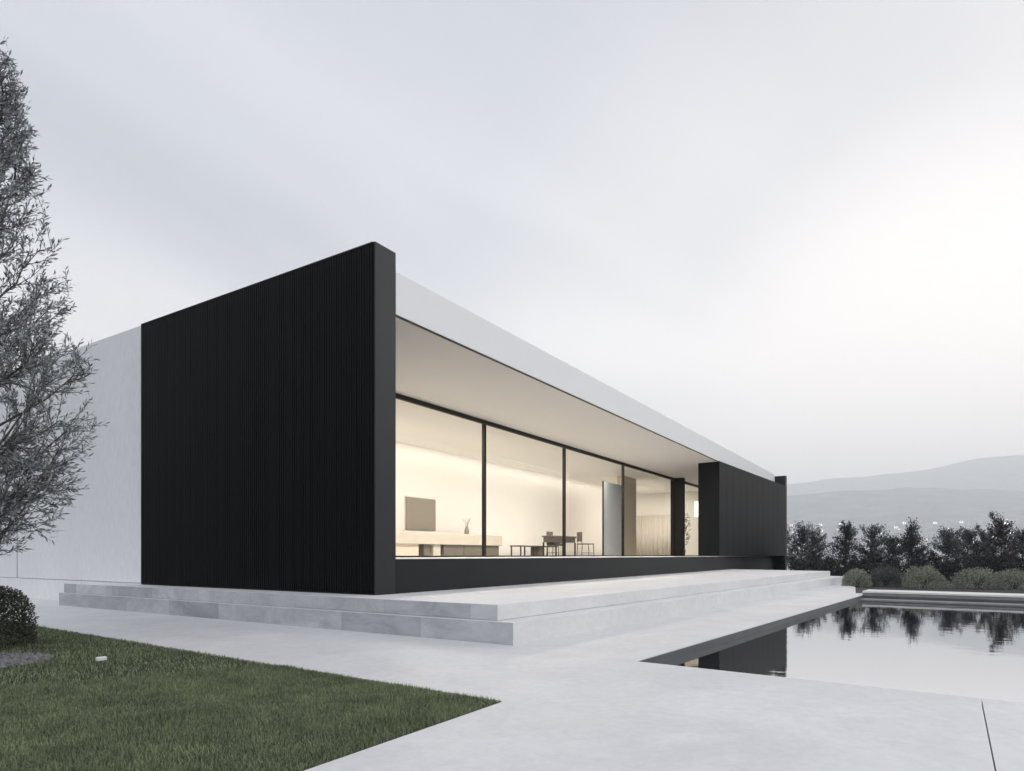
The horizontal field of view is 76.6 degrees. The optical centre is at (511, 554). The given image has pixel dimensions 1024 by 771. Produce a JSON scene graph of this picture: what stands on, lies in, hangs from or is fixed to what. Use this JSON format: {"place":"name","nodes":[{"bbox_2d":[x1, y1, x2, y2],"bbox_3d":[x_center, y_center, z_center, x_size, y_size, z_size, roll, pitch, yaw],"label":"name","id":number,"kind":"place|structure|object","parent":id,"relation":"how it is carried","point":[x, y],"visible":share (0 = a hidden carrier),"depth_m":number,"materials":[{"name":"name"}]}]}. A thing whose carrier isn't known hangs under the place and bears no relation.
{"place":"outdoors","nodes":[
{"label":"outdoors","id":0,"kind":"place"},
{"bbox_2d":[0,652,53,667],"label":"gravel","id":1,"kind":"structure","parent":0,"point":[12,659],"depth_m":5.21,"materials":[{"name":"grey gravel"}]},
{"bbox_2d":[0,622,499,770],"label":"lawn","id":2,"kind":"structure","parent":0,"point":[126,672],"depth_m":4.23,"materials":[{"name":"plant"}]},
{"bbox_2d":[0,585,38,645],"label":"clipped shrub","id":3,"kind":"object","parent":2,"relation":"on","point":[23,630],"visible":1,"depth_m":6.03,"materials":[{"name":"green plant"}]},
{"bbox_2d":[0,37,109,555],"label":"olive tree","id":4,"kind":"object","parent":2,"relation":"on","point":[9,456],"visible":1,"depth_m":5.40,"materials":[{"name":"grey plant"}]},
{"bbox_2d":[96,656,106,662],"bbox_3d":[-3.253,0.873,5.131,0.040,0.134,0.070,0,0,32],"label":"garden light","id":5,"kind":"object","parent":2,"relation":"on","point":[101,658],"visible":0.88,"depth_m":5.12,"materials":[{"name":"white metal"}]},
{"bbox_2d":[64,569,829,620],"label":"terrace","id":6,"kind":"structure","parent":0,"point":[496,603],"depth_m":8.37,"materials":[{"name":"concrete"}]},
{"bbox_2d":[0,241,786,599],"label":"house","id":7,"kind":"structure","parent":6,"relation":"on","point":[308,427],"depth_m":10.27,"materials":[{"name":"black paint"}]},
{"bbox_2d":[405,496,435,530],"bbox_3d":[-2.599,-1.170,18.486,0.048,0.930,1.310,0,0,32],"label":"picture","id":8,"kind":"object","parent":7,"relation":"attached to","point":[420,513],"visible":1,"depth_m":18.43,"materials":[{"name":"beige fabric"}]},
{"bbox_2d":[396,393,484,556],"bbox_3d":[-1.607,-1.455,12.655,0.070,2.998,3.697,0,0,32],"label":"window","id":9,"kind":"structure","parent":7,"relation":"in","point":[398,396],"depth_m":13.74,"materials":[{"name":"brown metal"}]},
{"bbox_2d":[396,531,501,555],"bbox_3d":[-2.159,-0.275,17.690,0.650,0.640,5.900,0,0,32],"label":"sideboard","id":10,"kind":"object","parent":7,"relation":"on","point":[408,543],"visible":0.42,"depth_m":17.67,"materials":[{"name":"beige stone"}]},
{"bbox_2d":[463,518,470,533],"bbox_3d":[-1.312,-0.836,18.872,0.229,0.481,0.236,0,0,44],"label":"vase","id":11,"kind":"object","parent":10,"relation":"on","point":[466,531],"visible":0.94,"depth_m":18.83,"materials":[{"name":"beige ceramic"}]},
{"bbox_2d":[485,420,564,556],"bbox_3d":[0.391,-1.455,15.793,0.070,2.998,3.737,0,0,32],"label":"window","id":12,"kind":"structure","parent":7,"relation":"in","point":[488,423],"depth_m":16.32,"materials":[{"name":"brown metal"}]},
{"bbox_2d":[510,545,557,555],"bbox_3d":[0.717,-0.123,20.482,0.400,0.334,2.300,0,0,32],"label":"coffee table","id":13,"kind":"object","parent":7,"relation":"on","point":[536,550],"visible":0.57,"depth_m":20.41,"materials":[{"name":"wood"}]},
{"bbox_2d":[546,531,558,555],"bbox_3d":[1.433,-0.365,21.330,0.469,0.820,0.440,0,0,32],"label":"chair","id":14,"kind":"object","parent":7,"relation":"on","point":[548,533],"visible":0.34,"depth_m":21.32,"materials":[{"name":"wood"}]},
{"bbox_2d":[542,536,576,555],"bbox_3d":[1.511,-0.276,20.510,0.510,0.639,1.400,0,0,32],"label":"dining table","id":15,"kind":"object","parent":7,"relation":"on","point":[555,541],"visible":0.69,"depth_m":20.05,"materials":[{"name":"brown wood"}]},
{"bbox_2d":[577,532,593,552],"bbox_3d":[2.488,-0.365,21.962,0.469,0.820,0.440,0,0,-18],"label":"chair","id":16,"kind":"object","parent":7,"relation":"on","point":[579,536],"visible":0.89,"depth_m":21.85,"materials":[{"name":"wood"}]},
{"bbox_2d":[565,445,623,556],"bbox_3d":[2.473,-1.455,19.061,0.070,2.998,4.007,0,0,32],"label":"window","id":17,"kind":"structure","parent":7,"relation":"in","point":[566,446],"depth_m":19.68,"materials":[{"name":"brown metal"}]},
{"bbox_2d":[624,463,674,555],"bbox_3d":[4.887,-1.455,22.851,0.070,2.998,4.973,0,0,32],"label":"window","id":18,"kind":"structure","parent":7,"relation":"in","point":[626,465],"depth_m":24.92,"materials":[{"name":"brown metal"}]},
{"bbox_2d":[636,515,670,554],"bbox_3d":[6.853,-0.930,30.953,2.300,1.910,0.097,0,0,32],"label":"wood panelling","id":19,"kind":"object","parent":7,"relation":"attached to","point":[653,535],"visible":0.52,"depth_m":31.03,"materials":[{"name":"beige wood"}]},
{"bbox_2d":[685,514,690,553],"bbox_3d":[7.526,-0.939,28.534,0.829,1.965,0.822,0,0,32],"label":"potted plant","id":20,"kind":"object","parent":7,"relation":"on","point":[687,538],"visible":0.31,"depth_m":28.50,"materials":[{"name":"green plant"}]},
{"bbox_2d":[685,482,697,555],"bbox_3d":[7.763,-1.455,27.365,0.070,2.998,5.312,0,0,32],"label":"window","id":21,"kind":"structure","parent":7,"relation":"in","point":[686,483],"depth_m":26.76,"materials":[{"name":"brown metal"}]},
{"bbox_2d":[695,501,697,516],"bbox_3d":[8.696,-2.125,29.891,0.550,0.700,0.014,0,0,32],"label":"small window","id":22,"kind":"structure","parent":7,"relation":"in","point":[696,503],"depth_m":29.98,"materials":[{"name":"white"}]},
{"bbox_2d":[0,584,1023,770],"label":"paving","id":23,"kind":"structure","parent":0,"point":[604,699],"depth_m":3.67,"materials":[{"name":"concrete"}]},
{"bbox_2d":[59,576,843,644],"bbox_3d":[2.540,0.751,13.191,19.116,0.238,8.593,0,0,-36],"label":"terrace step","id":24,"kind":"object","parent":23,"relation":"on","point":[516,631],"visible":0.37,"depth_m":7.70,"materials":[{"name":"concrete"}]},
{"bbox_2d":[639,589,1023,663],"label":"swimming pool","id":25,"kind":"structure","parent":23,"relation":"in","point":[1014,599],"depth_m":12.17,"materials":[{"name":"concrete"}]},
{"bbox_2d":[659,600,1023,703],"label":"water","id":26,"kind":"structure","parent":25,"relation":"in","point":[968,650],"depth_m":6.17,"materials":[{"name":"liquid"}]},
{"bbox_2d":[0,0,1023,493],"label":"sky","id":27,"kind":"structure","parent":0,"point":[790,233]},
{"bbox_2d":[787,455,1023,572],"bbox_3d":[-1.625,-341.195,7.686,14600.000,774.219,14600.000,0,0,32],"label":"terrain","id":28,"kind":"structure","parent":0,"point":[971,491],"depth_m":2695.56,"materials":[{"name":"grey"}]},
{"bbox_2d":[894,531,902,534],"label":"town house","id":29,"kind":"structure","parent":28,"relation":"on","point":[899,532],"depth_m":1856.96,"materials":[{"name":"grey"}]},
{"bbox_2d":[930,532,938,536],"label":"town house","id":30,"kind":"structure","parent":28,"relation":"on","point":[932,534],"depth_m":1759.62,"materials":[{"name":"grey"}]},
{"bbox_2d":[831,574,1023,593],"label":"planting bed","id":31,"kind":"object","parent":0,"point":[859,589],"visible":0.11,"depth_m":16.25,"materials":[{"name":"soil"}]},
{"bbox_2d":[787,524,797,564],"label":"garden tree","id":32,"kind":"object","parent":31,"relation":"on","point":[788,530],"visible":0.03,"depth_m":28.83,"materials":[{"name":"green plant"}]},
{"bbox_2d":[782,520,824,568],"bbox_3d":[11.169,-0.246,24.960,1.576,2.244,1.465,0,0,32],"label":"garden tree","id":33,"kind":"object","parent":31,"relation":"on","point":[803,534],"visible":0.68,"depth_m":24.88,"materials":[{"name":"green plant"}]},
{"bbox_2d":[801,524,834,570],"bbox_3d":[12.485,-0.207,26.487,1.450,2.166,1.586,0,0,32],"label":"garden tree","id":34,"kind":"object","parent":31,"relation":"on","point":[817,540],"visible":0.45,"depth_m":26.41,"materials":[{"name":"green plant"}]},
{"bbox_2d":[828,520,863,568],"bbox_3d":[12.339,-0.224,23.934,1.244,2.202,1.194,0,0,6],"label":"garden tree","id":35,"kind":"object","parent":31,"relation":"on","point":[848,531],"visible":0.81,"depth_m":23.88,"materials":[{"name":"green plant"}]},
{"bbox_2d":[841,568,873,586],"bbox_3d":[9.379,0.614,17.602,0.818,0.593,0.781,0,0,-1],"label":"round bush","id":36,"kind":"object","parent":31,"relation":"on","point":[856,579],"visible":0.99,"depth_m":17.48,"materials":[{"name":"green plant"}]},
{"bbox_2d":[851,523,898,571],"bbox_3d":[13.685,-0.192,24.576,1.683,2.135,1.513,0,0,9],"label":"garden tree","id":37,"kind":"object","parent":31,"relation":"on","point":[872,532],"visible":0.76,"depth_m":24.42,"materials":[{"name":"green plant"}]},
{"bbox_2d":[869,564,905,586],"bbox_3d":[10.307,0.571,17.871,1.178,0.680,1.098,0,0,32],"label":"round bush","id":38,"kind":"object","parent":31,"relation":"on","point":[886,581],"visible":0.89,"depth_m":17.74,"materials":[{"name":"green plant"}]},
{"bbox_2d":[882,533,907,567],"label":"garden tree","id":39,"kind":"object","parent":31,"relation":"on","point":[896,552],"visible":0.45,"depth_m":26.89,"materials":[{"name":"green plant"}]},
{"bbox_2d":[787,548,1023,580],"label":"hedge","id":40,"kind":"object","parent":31,"relation":"on","point":[874,561],"visible":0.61,"depth_m":21.06,"materials":[{"name":"green plant"}]},
{"bbox_2d":[896,517,932,568],"bbox_3d":[14.274,-0.242,23.007,1.165,2.239,1.164,0,0,32],"label":"garden tree","id":41,"kind":"object","parent":31,"relation":"on","point":[910,542],"visible":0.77,"depth_m":22.93,"materials":[{"name":"green plant"}]},
{"bbox_2d":[900,563,952,588],"bbox_3d":[10.788,0.558,17.012,1.132,0.707,1.130,0,0,-15],"label":"round bush","id":42,"kind":"object","parent":31,"relation":"on","point":[920,576],"visible":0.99,"depth_m":16.85,"materials":[{"name":"green plant"}]},
{"bbox_2d":[925,526,972,568],"bbox_3d":[15.804,-0.106,23.613,1.614,1.966,1.614,0,0,-8],"label":"garden tree","id":43,"kind":"object","parent":31,"relation":"on","point":[948,545],"visible":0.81,"depth_m":23.32,"materials":[{"name":"green plant"}]},
{"bbox_2d":[952,526,982,567],"bbox_3d":[18.273,-0.158,26.045,1.320,2.069,1.483,0,0,32],"label":"garden tree","id":44,"kind":"object","parent":31,"relation":"on","point":[969,534],"visible":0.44,"depth_m":25.96,"materials":[{"name":"green plant"}]},
{"bbox_2d":[950,567,1007,589],"bbox_3d":[12.014,0.602,16.702,1.226,0.625,1.165,0,0,1],"label":"round bush","id":45,"kind":"object","parent":31,"relation":"on","point":[962,580],"visible":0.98,"depth_m":16.60,"materials":[{"name":"green plant"}]},
{"bbox_2d":[961,523,999,565],"bbox_3d":[18.607,-0.204,25.587,1.321,2.161,1.423,0,0,15],"label":"garden tree","id":46,"kind":"object","parent":31,"relation":"on","point":[977,527],"visible":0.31,"depth_m":25.48,"materials":[{"name":"green plant"}]},
{"bbox_2d":[977,511,1023,573],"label":"garden tree","id":47,"kind":"object","parent":31,"relation":"on","point":[998,533],"visible":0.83,"depth_m":21.95,"materials":[{"name":"green plant"}]},
{"bbox_2d":[984,568,1023,589],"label":"round bush","id":48,"kind":"object","parent":31,"relation":"on","point":[1013,583],"visible":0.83,"depth_m":16.38,"materials":[{"name":"green plant"}]},
{"bbox_2d":[999,524,1023,564],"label":"garden tree","id":49,"kind":"object","parent":31,"relation":"on","point":[1021,536],"visible":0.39,"depth_m":23.97,"materials":[{"name":"green plant"}]}
]}

